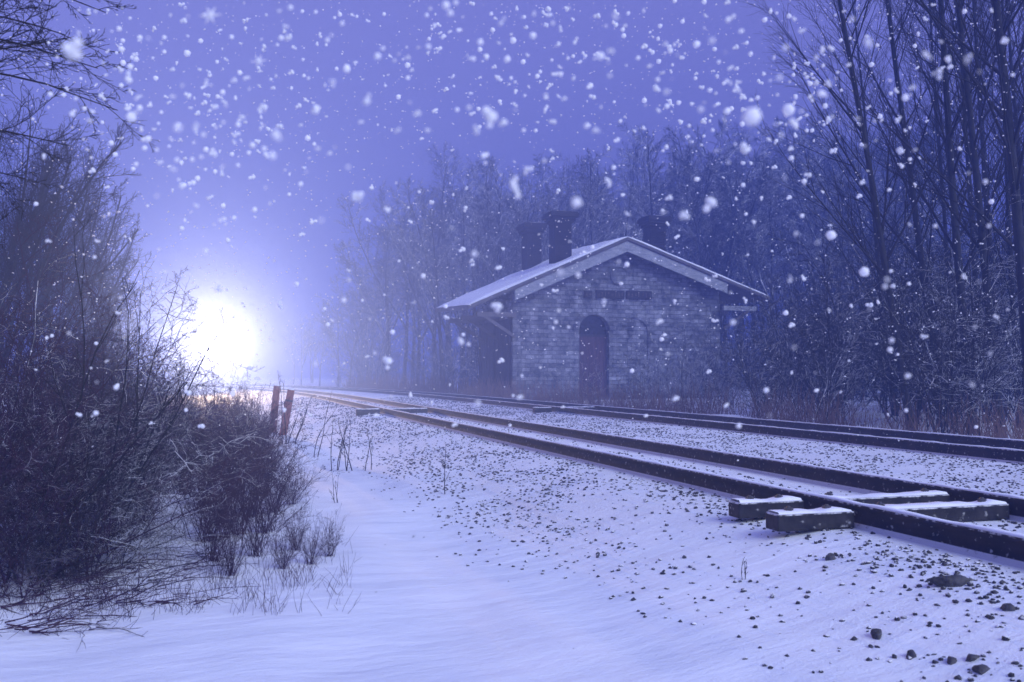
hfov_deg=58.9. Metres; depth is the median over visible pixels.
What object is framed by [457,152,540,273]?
bare tree
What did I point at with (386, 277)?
bare tree
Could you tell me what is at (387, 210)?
falling snow
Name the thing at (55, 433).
bare shrub
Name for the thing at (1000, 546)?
rail
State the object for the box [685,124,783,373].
bare tree
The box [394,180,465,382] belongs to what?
bare tree
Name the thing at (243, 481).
weed clump
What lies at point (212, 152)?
snowflake
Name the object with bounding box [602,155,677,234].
bare tree
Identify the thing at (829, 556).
rock
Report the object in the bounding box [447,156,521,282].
bare tree
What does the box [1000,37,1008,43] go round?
snowflake
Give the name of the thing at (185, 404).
bare shrub
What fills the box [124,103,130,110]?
snowflake
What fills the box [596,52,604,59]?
snowflake
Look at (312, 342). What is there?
bare tree
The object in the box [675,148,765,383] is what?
bare tree
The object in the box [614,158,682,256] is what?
bare tree
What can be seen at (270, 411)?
weed clump
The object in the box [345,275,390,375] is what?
bare tree
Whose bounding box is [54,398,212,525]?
bare shrub
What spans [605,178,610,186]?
snowflake
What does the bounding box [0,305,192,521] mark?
bare shrub
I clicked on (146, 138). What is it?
snowflake
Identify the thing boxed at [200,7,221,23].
snowflake
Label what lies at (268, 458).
weed clump
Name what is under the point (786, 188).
bare tree
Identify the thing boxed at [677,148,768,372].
bare tree
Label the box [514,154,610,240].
bare tree
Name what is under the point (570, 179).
bare tree
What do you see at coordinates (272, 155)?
snowflake
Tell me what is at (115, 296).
bare tree
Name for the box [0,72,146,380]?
bare tree
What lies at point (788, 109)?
snowflake
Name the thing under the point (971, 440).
rail
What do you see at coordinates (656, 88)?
snowflake
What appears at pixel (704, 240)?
bare tree
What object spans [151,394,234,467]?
weed clump
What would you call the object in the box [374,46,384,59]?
snowflake
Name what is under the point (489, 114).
snowflake
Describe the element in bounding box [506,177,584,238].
bare tree
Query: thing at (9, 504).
bare shrub
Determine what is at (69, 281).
bare tree
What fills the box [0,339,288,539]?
bare shrub
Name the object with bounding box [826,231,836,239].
snowflake
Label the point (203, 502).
weed clump
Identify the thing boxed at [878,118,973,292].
bare tree
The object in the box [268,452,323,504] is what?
weed clump
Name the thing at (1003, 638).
pebbles
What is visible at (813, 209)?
bare tree
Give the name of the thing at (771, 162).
bare tree
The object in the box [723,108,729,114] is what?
snowflake
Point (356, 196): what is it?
snowflake
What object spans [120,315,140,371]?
bare tree
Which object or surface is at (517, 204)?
bare tree
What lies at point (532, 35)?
snowflake
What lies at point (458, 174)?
bare tree
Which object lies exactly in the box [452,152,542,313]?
bare tree
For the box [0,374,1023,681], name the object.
ground
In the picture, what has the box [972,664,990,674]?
rock
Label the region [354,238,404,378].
bare tree
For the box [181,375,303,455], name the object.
weed clump
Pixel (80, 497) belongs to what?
bare shrub
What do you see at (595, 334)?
door
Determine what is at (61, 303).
bare shrub
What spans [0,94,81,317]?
bare tree
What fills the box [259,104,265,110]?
snowflake
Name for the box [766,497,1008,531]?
crossing timber
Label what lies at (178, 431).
bare shrub
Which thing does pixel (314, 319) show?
bare tree
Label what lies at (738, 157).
bare tree
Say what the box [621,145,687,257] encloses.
bare tree
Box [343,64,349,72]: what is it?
snowflake
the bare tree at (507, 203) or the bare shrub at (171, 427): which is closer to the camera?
the bare shrub at (171, 427)
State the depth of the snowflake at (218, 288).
1.80 m
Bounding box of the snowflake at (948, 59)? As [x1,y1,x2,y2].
[945,55,950,62]
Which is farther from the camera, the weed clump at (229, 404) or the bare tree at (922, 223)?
the bare tree at (922, 223)
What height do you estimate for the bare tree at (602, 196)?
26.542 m
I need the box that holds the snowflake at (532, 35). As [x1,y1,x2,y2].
[529,32,535,38]
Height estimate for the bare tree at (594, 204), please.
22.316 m
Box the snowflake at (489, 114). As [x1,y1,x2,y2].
[482,107,497,127]
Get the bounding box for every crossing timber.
[356,408,427,415]
[532,406,594,412]
[729,488,949,518]
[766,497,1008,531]
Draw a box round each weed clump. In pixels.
[134,405,245,493]
[137,442,265,541]
[138,381,205,452]
[142,370,201,432]
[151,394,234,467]
[154,376,237,432]
[162,373,270,452]
[162,469,253,562]
[163,404,269,505]
[164,365,212,417]
[169,386,292,492]
[171,388,248,479]
[172,416,276,523]
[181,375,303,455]
[183,383,288,469]
[184,428,272,535]
[190,494,266,575]
[193,369,254,438]
[200,371,249,428]
[203,413,305,516]
[205,373,260,421]
[207,402,306,491]
[213,460,302,557]
[214,380,274,434]
[216,395,292,447]
[216,408,305,478]
[222,438,343,532]
[234,390,297,435]
[238,424,326,511]
[260,514,312,569]
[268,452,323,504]
[277,494,310,549]
[288,516,336,564]
[304,506,349,556]
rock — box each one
[825,553,836,560]
[870,628,881,639]
[906,649,916,657]
[926,575,971,586]
[947,656,956,664]
[965,654,979,660]
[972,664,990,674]
[1002,603,1014,610]
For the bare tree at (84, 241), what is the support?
on the ground at (420, 612)
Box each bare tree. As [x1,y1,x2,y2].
[0,0,158,248]
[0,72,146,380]
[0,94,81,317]
[0,101,120,410]
[0,104,93,413]
[2,147,116,394]
[4,198,122,362]
[5,154,141,415]
[16,185,124,383]
[40,203,148,399]
[42,241,152,358]
[66,263,114,348]
[91,275,148,367]
[108,306,138,363]
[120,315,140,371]
[297,314,327,382]
[302,310,334,381]
[305,320,333,385]
[313,300,349,382]
[321,293,353,386]
[329,263,393,381]
[332,226,416,356]
[334,180,440,384]
[335,219,416,386]
[337,284,382,386]
[338,275,383,375]
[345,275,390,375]
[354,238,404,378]
[364,227,425,382]
[368,149,466,383]
[370,140,466,386]
[387,177,473,384]
[388,179,445,384]
[390,176,475,384]
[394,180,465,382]
[423,154,496,370]
[425,169,496,390]
[428,182,488,388]
[431,156,528,385]
[432,196,504,390]
[444,163,511,311]
[445,177,498,291]
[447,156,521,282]
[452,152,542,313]
[455,155,531,382]
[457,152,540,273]
[460,191,543,313]
[462,181,550,308]
[466,167,550,283]
[475,152,578,284]
[494,163,585,260]
[500,184,561,268]
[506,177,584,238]
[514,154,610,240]
[528,177,623,261]
[534,175,625,250]
[535,146,626,255]
[539,161,628,247]
[542,192,599,259]
[550,151,621,241]
[559,156,616,246]
[572,193,640,245]
[574,158,629,243]
[577,176,621,238]
[588,146,660,235]
[589,173,696,255]
[596,125,706,262]
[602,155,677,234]
[605,137,703,256]
[606,120,707,257]
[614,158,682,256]
[618,136,712,252]
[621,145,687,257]
[635,154,720,262]
[651,113,780,283]
[662,142,794,389]
[666,154,734,323]
[669,118,736,277]
[674,133,752,278]
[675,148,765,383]
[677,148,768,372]
[678,152,753,263]
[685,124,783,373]
[691,119,768,341]
[692,152,788,360]
[707,146,799,386]
[711,160,803,382]
[718,125,807,385]
[730,137,853,312]
[739,0,997,430]
[739,136,819,325]
[742,162,798,386]
[746,105,869,376]
[749,113,870,348]
[750,119,826,301]
[752,126,837,383]
[761,137,825,331]
[764,133,855,290]
[765,152,834,322]
[770,109,855,378]
[773,129,868,307]
[780,132,891,309]
[782,136,878,313]
[786,0,999,426]
[786,139,859,304]
[791,160,854,297]
[793,0,955,415]
[801,0,1023,382]
[812,117,958,296]
[815,128,939,305]
[823,138,921,281]
[828,130,940,388]
[829,0,1023,432]
[829,133,948,382]
[832,147,943,289]
[845,0,1023,437]
[852,144,931,292]
[855,127,977,272]
[867,0,1011,387]
[871,0,1023,421]
[873,159,959,291]
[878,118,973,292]
[884,0,1023,416]
[885,159,969,297]
[891,125,963,269]
[897,0,1023,427]
[908,0,1023,282]
[949,0,1023,216]
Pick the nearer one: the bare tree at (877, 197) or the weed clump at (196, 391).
the weed clump at (196, 391)
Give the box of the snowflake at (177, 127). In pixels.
[174,123,181,130]
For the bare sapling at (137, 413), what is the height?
2.494 m
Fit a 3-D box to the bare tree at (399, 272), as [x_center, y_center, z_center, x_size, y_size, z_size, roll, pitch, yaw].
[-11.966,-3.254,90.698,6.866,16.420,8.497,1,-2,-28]
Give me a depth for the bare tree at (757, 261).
66.02 m
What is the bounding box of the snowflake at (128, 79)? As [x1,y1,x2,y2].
[125,71,131,82]
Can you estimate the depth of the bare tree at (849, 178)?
91.33 m
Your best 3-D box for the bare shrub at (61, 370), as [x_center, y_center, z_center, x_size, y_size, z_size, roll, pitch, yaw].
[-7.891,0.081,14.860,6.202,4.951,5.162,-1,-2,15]
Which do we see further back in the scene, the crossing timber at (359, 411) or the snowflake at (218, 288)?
the crossing timber at (359, 411)
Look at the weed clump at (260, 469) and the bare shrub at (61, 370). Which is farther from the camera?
the bare shrub at (61, 370)
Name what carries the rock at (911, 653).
on the ground at (420, 612)
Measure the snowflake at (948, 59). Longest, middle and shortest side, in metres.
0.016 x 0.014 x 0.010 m
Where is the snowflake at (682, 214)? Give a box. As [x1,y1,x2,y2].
[679,211,689,219]
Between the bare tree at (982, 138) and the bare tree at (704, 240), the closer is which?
the bare tree at (982, 138)
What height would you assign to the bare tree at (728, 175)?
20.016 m
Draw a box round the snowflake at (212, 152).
[209,148,216,155]
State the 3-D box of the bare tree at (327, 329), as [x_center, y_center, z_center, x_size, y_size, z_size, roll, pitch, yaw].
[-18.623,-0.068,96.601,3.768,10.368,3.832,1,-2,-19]
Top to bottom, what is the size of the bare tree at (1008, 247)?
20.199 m
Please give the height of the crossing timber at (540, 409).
0.222 m
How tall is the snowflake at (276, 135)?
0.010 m
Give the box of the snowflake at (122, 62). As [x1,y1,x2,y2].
[120,60,125,65]
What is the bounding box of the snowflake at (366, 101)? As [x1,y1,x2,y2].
[363,93,370,104]
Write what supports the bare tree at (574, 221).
on the ground at (420, 612)
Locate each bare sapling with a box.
[6,213,216,582]
[75,278,192,546]
[125,380,188,524]
[278,374,312,443]
[314,392,336,456]
[326,417,349,469]
[337,415,352,470]
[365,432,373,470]
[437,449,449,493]
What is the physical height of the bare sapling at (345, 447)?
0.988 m
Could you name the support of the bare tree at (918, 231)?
on the ground at (420, 612)
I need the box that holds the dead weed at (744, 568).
[741,557,747,579]
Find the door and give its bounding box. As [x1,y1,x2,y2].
[579,315,606,396]
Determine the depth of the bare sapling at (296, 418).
20.40 m
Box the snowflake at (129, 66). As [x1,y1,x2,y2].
[127,63,132,69]
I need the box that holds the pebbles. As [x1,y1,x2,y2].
[376,496,1023,681]
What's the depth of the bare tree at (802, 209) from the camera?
65.06 m
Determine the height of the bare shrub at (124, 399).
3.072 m
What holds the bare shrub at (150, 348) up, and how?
on the ground at (420, 612)
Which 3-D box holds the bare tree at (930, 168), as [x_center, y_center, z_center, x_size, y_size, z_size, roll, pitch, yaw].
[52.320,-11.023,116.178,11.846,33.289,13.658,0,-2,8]
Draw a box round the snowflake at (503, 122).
[499,119,507,125]
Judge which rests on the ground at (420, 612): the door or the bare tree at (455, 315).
the bare tree at (455, 315)
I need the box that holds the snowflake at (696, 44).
[693,41,699,47]
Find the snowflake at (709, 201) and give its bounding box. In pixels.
[703,197,715,212]
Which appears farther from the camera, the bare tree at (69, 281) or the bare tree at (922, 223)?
the bare tree at (922, 223)
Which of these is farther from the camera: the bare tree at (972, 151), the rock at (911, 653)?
the bare tree at (972, 151)
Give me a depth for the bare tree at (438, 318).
67.07 m
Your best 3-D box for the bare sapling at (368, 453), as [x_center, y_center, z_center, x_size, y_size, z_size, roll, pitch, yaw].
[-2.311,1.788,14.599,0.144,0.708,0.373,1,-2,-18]
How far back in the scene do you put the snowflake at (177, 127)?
0.85 m
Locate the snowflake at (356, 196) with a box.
[352,192,363,201]
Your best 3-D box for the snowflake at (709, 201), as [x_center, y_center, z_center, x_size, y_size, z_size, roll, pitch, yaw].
[0.294,-0.203,1.348,0.021,0.024,0.014,-1,-2,30]
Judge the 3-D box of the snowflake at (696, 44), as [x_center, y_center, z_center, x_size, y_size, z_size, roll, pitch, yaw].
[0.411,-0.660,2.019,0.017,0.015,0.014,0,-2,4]
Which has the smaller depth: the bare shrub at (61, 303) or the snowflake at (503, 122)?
the snowflake at (503, 122)
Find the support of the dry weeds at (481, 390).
on the ground at (420, 612)
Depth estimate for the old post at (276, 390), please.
25.38 m
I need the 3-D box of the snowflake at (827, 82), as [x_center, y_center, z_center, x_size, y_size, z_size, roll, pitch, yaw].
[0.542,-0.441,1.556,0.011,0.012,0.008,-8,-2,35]
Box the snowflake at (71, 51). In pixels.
[62,37,82,59]
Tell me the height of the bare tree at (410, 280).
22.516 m
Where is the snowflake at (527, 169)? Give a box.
[524,166,532,174]
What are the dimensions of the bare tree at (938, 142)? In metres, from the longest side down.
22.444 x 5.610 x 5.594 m
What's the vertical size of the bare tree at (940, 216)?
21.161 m
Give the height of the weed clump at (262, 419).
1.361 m
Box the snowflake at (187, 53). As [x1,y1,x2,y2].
[184,50,190,56]
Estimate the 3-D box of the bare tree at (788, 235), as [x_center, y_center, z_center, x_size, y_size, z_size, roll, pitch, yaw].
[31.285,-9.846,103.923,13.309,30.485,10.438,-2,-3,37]
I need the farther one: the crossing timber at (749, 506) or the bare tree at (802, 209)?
the bare tree at (802, 209)
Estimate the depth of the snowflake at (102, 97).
3.00 m
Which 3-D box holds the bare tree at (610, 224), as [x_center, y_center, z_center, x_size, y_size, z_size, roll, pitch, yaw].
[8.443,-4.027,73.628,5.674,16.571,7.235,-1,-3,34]
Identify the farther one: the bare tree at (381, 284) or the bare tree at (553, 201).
the bare tree at (381, 284)
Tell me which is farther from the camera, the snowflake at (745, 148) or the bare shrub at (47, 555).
the bare shrub at (47, 555)
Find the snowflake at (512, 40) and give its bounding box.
[510,37,515,43]
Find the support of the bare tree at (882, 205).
on the ground at (420, 612)
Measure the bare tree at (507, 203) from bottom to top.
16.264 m
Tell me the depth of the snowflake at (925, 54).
1.05 m
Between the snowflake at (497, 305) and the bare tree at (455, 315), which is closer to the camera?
the snowflake at (497, 305)
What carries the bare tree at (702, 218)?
on the ground at (420, 612)
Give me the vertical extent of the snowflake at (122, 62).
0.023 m
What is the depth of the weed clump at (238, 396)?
28.84 m
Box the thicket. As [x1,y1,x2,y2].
[667,170,1023,437]
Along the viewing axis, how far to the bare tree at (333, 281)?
113.20 m
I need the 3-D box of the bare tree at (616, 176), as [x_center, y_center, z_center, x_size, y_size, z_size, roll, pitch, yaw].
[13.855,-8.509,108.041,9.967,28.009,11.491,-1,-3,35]
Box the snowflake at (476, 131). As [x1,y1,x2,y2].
[473,125,478,133]
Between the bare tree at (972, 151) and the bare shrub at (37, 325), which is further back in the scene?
the bare tree at (972, 151)
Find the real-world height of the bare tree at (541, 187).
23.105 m
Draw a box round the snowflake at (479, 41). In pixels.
[477,39,482,44]
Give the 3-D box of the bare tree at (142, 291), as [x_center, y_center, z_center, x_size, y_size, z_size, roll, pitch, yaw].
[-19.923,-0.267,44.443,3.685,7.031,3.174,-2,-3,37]
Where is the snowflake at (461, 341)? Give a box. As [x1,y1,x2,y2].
[458,337,463,344]
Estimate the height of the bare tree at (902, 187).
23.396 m
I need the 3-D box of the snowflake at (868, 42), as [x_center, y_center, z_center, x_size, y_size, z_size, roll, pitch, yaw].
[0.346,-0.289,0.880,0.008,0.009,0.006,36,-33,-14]
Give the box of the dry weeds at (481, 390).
[342,369,1023,439]
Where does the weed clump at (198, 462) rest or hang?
on the ground at (420, 612)
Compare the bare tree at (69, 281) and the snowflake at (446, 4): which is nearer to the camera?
the snowflake at (446, 4)
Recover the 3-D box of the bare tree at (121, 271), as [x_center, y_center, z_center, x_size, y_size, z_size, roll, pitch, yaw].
[-13.421,-0.964,29.000,3.568,7.399,3.826,0,-2,-4]
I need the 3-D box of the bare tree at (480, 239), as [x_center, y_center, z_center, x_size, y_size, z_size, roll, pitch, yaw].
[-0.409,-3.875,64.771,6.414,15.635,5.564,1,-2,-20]
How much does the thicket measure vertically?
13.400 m
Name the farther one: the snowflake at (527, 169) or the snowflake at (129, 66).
the snowflake at (129, 66)
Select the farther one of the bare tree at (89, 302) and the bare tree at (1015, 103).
the bare tree at (89, 302)
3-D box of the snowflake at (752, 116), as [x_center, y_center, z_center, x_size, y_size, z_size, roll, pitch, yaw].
[0.240,-0.224,0.909,0.017,0.017,0.018,1,-2,-22]
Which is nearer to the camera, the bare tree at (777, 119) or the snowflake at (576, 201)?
the snowflake at (576, 201)
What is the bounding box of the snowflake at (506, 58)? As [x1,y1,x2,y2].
[504,55,509,62]
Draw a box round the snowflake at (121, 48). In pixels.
[118,46,124,51]
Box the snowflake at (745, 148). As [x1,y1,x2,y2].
[740,142,750,153]
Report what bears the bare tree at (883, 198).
on the ground at (420, 612)
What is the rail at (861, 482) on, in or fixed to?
on the ground at (420, 612)
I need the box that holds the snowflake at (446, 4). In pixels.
[442,0,457,15]
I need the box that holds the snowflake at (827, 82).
[825,80,830,86]
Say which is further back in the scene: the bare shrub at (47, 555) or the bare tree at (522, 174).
the bare tree at (522, 174)
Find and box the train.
[170,340,225,384]
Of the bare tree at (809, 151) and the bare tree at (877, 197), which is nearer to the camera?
the bare tree at (809, 151)
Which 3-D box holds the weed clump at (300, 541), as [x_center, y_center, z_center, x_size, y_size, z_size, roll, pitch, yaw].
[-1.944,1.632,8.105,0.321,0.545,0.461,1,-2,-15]
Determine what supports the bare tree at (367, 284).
on the ground at (420, 612)
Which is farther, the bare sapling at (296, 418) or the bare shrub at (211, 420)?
the bare sapling at (296, 418)
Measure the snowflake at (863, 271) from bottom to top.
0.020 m
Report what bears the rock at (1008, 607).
on the ground at (420, 612)
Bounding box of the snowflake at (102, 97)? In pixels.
[98,92,105,100]
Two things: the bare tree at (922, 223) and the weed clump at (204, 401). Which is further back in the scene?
the bare tree at (922, 223)
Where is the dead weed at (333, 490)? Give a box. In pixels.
[328,475,337,502]
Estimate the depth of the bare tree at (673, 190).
82.22 m
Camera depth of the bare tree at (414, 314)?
111.71 m
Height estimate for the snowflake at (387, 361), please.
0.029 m
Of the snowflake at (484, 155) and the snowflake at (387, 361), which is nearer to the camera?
the snowflake at (484, 155)
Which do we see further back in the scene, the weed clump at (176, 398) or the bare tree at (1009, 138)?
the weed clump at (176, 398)
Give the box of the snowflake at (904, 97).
[902,94,907,100]
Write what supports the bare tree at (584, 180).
on the ground at (420, 612)
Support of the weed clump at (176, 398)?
on the ground at (420, 612)
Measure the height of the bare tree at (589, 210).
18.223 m
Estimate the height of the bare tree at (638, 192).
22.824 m
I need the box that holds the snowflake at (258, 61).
[252,56,265,66]
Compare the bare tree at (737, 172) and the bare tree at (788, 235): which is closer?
the bare tree at (737, 172)
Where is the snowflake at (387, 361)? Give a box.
[382,357,392,369]
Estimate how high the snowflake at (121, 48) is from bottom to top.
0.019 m
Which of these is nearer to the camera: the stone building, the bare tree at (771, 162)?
the stone building
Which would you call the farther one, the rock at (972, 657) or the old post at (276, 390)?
the old post at (276, 390)
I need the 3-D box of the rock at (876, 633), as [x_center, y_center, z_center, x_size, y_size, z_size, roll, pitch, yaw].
[1.908,1.544,4.760,0.056,0.054,0.085,-1,-3,33]
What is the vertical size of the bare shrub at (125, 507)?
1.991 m
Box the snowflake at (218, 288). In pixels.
[213,284,224,292]
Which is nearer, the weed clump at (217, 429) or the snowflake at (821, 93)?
the snowflake at (821, 93)
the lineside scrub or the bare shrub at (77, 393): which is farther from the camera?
the lineside scrub
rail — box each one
[133,383,1023,568]
[142,382,1023,521]
[173,382,1023,463]
[226,383,1023,449]
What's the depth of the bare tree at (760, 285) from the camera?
79.01 m
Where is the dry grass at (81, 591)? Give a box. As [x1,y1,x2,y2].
[0,458,361,651]
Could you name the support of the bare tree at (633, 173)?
on the ground at (420, 612)
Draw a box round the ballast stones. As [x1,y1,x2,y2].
[265,396,1023,681]
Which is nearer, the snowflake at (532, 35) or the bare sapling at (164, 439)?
the snowflake at (532, 35)
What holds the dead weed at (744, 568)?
on the ground at (420, 612)
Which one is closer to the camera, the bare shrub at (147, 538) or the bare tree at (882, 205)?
the bare shrub at (147, 538)
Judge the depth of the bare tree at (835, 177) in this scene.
88.97 m
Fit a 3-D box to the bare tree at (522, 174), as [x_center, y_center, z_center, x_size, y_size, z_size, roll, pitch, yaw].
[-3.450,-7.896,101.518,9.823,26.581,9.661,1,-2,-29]
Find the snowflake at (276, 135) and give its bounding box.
[272,130,280,140]
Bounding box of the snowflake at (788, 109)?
[783,104,794,116]
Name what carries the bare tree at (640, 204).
on the ground at (420, 612)
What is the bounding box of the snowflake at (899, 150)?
[896,147,903,154]
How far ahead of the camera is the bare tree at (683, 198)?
92.51 m
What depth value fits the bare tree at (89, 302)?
51.15 m
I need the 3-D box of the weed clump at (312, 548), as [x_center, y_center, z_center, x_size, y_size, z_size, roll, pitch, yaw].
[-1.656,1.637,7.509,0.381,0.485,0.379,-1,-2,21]
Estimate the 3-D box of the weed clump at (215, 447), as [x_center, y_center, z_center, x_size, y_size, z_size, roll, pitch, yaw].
[-3.722,1.325,11.902,1.745,1.525,1.415,-1,-3,34]
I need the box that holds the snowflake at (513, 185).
[510,176,519,198]
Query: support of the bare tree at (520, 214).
on the ground at (420, 612)
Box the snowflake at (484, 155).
[481,152,488,164]
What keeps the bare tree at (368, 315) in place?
on the ground at (420, 612)
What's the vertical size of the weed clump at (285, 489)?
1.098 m
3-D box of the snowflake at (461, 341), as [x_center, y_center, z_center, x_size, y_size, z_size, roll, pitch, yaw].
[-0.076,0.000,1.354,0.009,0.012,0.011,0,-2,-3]
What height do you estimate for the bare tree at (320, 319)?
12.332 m
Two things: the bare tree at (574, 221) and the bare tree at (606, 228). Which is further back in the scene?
the bare tree at (574, 221)
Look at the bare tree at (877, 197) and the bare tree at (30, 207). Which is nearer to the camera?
the bare tree at (30, 207)
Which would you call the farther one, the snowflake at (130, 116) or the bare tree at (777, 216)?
the bare tree at (777, 216)
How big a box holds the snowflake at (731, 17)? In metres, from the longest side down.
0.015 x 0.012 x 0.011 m
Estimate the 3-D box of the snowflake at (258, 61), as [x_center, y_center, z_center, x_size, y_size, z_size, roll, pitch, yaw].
[-0.452,-0.500,1.620,0.031,0.023,0.005,3,1,3]
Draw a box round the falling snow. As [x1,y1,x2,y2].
[1,0,1023,460]
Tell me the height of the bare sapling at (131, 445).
3.163 m
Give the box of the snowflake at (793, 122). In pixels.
[789,118,797,126]
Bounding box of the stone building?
[435,210,770,400]
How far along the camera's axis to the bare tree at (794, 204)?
82.97 m
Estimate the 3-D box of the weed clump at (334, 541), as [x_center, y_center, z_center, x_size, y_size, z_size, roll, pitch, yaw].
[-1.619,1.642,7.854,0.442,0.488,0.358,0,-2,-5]
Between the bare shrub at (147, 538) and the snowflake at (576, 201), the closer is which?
the snowflake at (576, 201)
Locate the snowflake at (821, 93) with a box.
[817,90,824,96]
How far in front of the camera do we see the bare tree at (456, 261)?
73.96 m
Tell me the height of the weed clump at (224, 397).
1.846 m
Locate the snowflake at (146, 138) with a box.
[141,136,150,141]
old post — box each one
[270,385,279,431]
[280,389,294,434]
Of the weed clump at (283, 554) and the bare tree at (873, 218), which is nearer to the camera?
the weed clump at (283, 554)
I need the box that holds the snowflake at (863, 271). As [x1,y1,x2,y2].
[859,267,868,275]
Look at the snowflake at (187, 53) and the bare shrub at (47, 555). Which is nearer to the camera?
the snowflake at (187, 53)
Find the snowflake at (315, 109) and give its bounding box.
[311,104,319,113]
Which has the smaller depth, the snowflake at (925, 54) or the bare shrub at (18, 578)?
the snowflake at (925, 54)
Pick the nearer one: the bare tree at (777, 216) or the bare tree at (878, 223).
the bare tree at (878, 223)
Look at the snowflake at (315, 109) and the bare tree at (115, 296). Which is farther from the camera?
the bare tree at (115, 296)
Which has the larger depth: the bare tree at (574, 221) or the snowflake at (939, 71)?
the bare tree at (574, 221)
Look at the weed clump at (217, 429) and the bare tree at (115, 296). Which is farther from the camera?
the bare tree at (115, 296)
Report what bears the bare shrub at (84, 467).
on the ground at (420, 612)
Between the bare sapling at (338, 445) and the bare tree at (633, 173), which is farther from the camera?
the bare tree at (633, 173)
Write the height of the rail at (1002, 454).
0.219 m
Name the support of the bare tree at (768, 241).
on the ground at (420, 612)
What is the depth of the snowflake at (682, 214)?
1.23 m
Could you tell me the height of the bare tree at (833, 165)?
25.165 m
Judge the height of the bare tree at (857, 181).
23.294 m
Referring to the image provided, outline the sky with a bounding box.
[0,0,1023,377]
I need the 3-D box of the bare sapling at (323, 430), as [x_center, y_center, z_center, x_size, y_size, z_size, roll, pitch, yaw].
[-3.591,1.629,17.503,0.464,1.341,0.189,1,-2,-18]
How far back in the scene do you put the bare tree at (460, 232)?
83.28 m
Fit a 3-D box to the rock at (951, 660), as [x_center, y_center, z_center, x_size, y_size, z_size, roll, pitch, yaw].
[2.092,1.526,4.314,0.042,0.046,0.072,-2,-3,41]
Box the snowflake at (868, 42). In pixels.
[865,38,871,47]
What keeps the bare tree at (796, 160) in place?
on the ground at (420, 612)
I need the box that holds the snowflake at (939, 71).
[932,69,941,78]
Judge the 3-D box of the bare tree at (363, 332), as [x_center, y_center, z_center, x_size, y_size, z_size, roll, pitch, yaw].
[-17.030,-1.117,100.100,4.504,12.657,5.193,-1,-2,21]
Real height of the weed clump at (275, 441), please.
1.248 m
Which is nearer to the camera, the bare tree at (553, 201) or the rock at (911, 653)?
the rock at (911, 653)
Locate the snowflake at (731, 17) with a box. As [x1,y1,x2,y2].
[725,14,735,22]
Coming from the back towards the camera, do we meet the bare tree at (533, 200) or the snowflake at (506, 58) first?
the bare tree at (533, 200)
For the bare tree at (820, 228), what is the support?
on the ground at (420, 612)
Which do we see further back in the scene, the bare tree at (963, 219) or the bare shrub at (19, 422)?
the bare tree at (963, 219)
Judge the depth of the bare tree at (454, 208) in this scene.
95.26 m
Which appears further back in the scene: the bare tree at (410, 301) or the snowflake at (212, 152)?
the bare tree at (410, 301)
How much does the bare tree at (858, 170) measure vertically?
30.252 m
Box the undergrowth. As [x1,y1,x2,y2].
[314,248,855,412]
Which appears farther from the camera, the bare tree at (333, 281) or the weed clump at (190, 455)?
the bare tree at (333, 281)
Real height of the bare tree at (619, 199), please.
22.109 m
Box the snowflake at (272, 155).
[269,152,275,159]
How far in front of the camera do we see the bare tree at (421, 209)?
107.38 m
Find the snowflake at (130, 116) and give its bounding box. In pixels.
[125,112,136,121]
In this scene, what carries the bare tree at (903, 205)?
on the ground at (420, 612)
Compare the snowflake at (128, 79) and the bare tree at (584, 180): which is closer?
the snowflake at (128, 79)
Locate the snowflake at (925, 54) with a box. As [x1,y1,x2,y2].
[922,51,931,58]
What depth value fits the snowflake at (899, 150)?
1.95 m
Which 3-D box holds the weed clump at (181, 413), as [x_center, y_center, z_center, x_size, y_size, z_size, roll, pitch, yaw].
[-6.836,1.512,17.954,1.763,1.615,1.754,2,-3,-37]
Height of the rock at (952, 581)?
0.091 m
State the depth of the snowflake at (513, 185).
1.10 m
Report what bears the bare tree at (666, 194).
on the ground at (420, 612)
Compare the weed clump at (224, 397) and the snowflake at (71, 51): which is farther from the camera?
the weed clump at (224, 397)
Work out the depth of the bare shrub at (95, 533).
7.02 m
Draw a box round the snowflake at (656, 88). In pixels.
[653,84,660,91]
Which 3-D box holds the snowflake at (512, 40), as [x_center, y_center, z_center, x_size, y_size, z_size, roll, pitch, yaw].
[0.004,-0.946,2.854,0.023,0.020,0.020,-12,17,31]
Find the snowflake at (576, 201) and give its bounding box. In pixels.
[571,197,581,206]
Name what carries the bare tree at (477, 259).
on the ground at (420, 612)
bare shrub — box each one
[0,209,190,433]
[0,212,211,475]
[0,240,320,477]
[0,248,207,523]
[0,263,227,496]
[0,265,232,462]
[0,287,174,544]
[0,287,205,572]
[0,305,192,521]
[0,312,299,506]
[0,325,301,617]
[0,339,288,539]
[0,351,219,604]
[0,365,242,577]
[0,373,218,580]
[0,426,170,614]
[0,433,78,599]
[1,353,231,572]
[1,359,186,587]
[1,435,192,583]
[4,426,260,574]
[8,332,297,522]
[28,350,244,483]
[31,303,231,477]
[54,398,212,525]
[95,357,267,463]
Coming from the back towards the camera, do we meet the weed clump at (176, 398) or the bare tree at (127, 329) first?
the bare tree at (127, 329)
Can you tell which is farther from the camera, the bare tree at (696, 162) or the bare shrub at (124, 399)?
the bare tree at (696, 162)
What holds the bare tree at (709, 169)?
on the ground at (420, 612)
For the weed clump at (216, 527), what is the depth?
7.63 m
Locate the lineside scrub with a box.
[9,287,187,430]
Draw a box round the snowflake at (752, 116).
[742,107,761,124]
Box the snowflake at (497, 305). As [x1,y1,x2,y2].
[491,302,501,312]
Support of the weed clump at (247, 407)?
on the ground at (420, 612)
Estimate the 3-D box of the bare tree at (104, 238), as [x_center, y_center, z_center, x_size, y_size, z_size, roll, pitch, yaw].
[-16.642,-1.633,33.913,4.360,9.043,4.676,0,-2,3]
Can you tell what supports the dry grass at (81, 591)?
on the ground at (420, 612)
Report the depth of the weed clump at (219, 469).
9.66 m

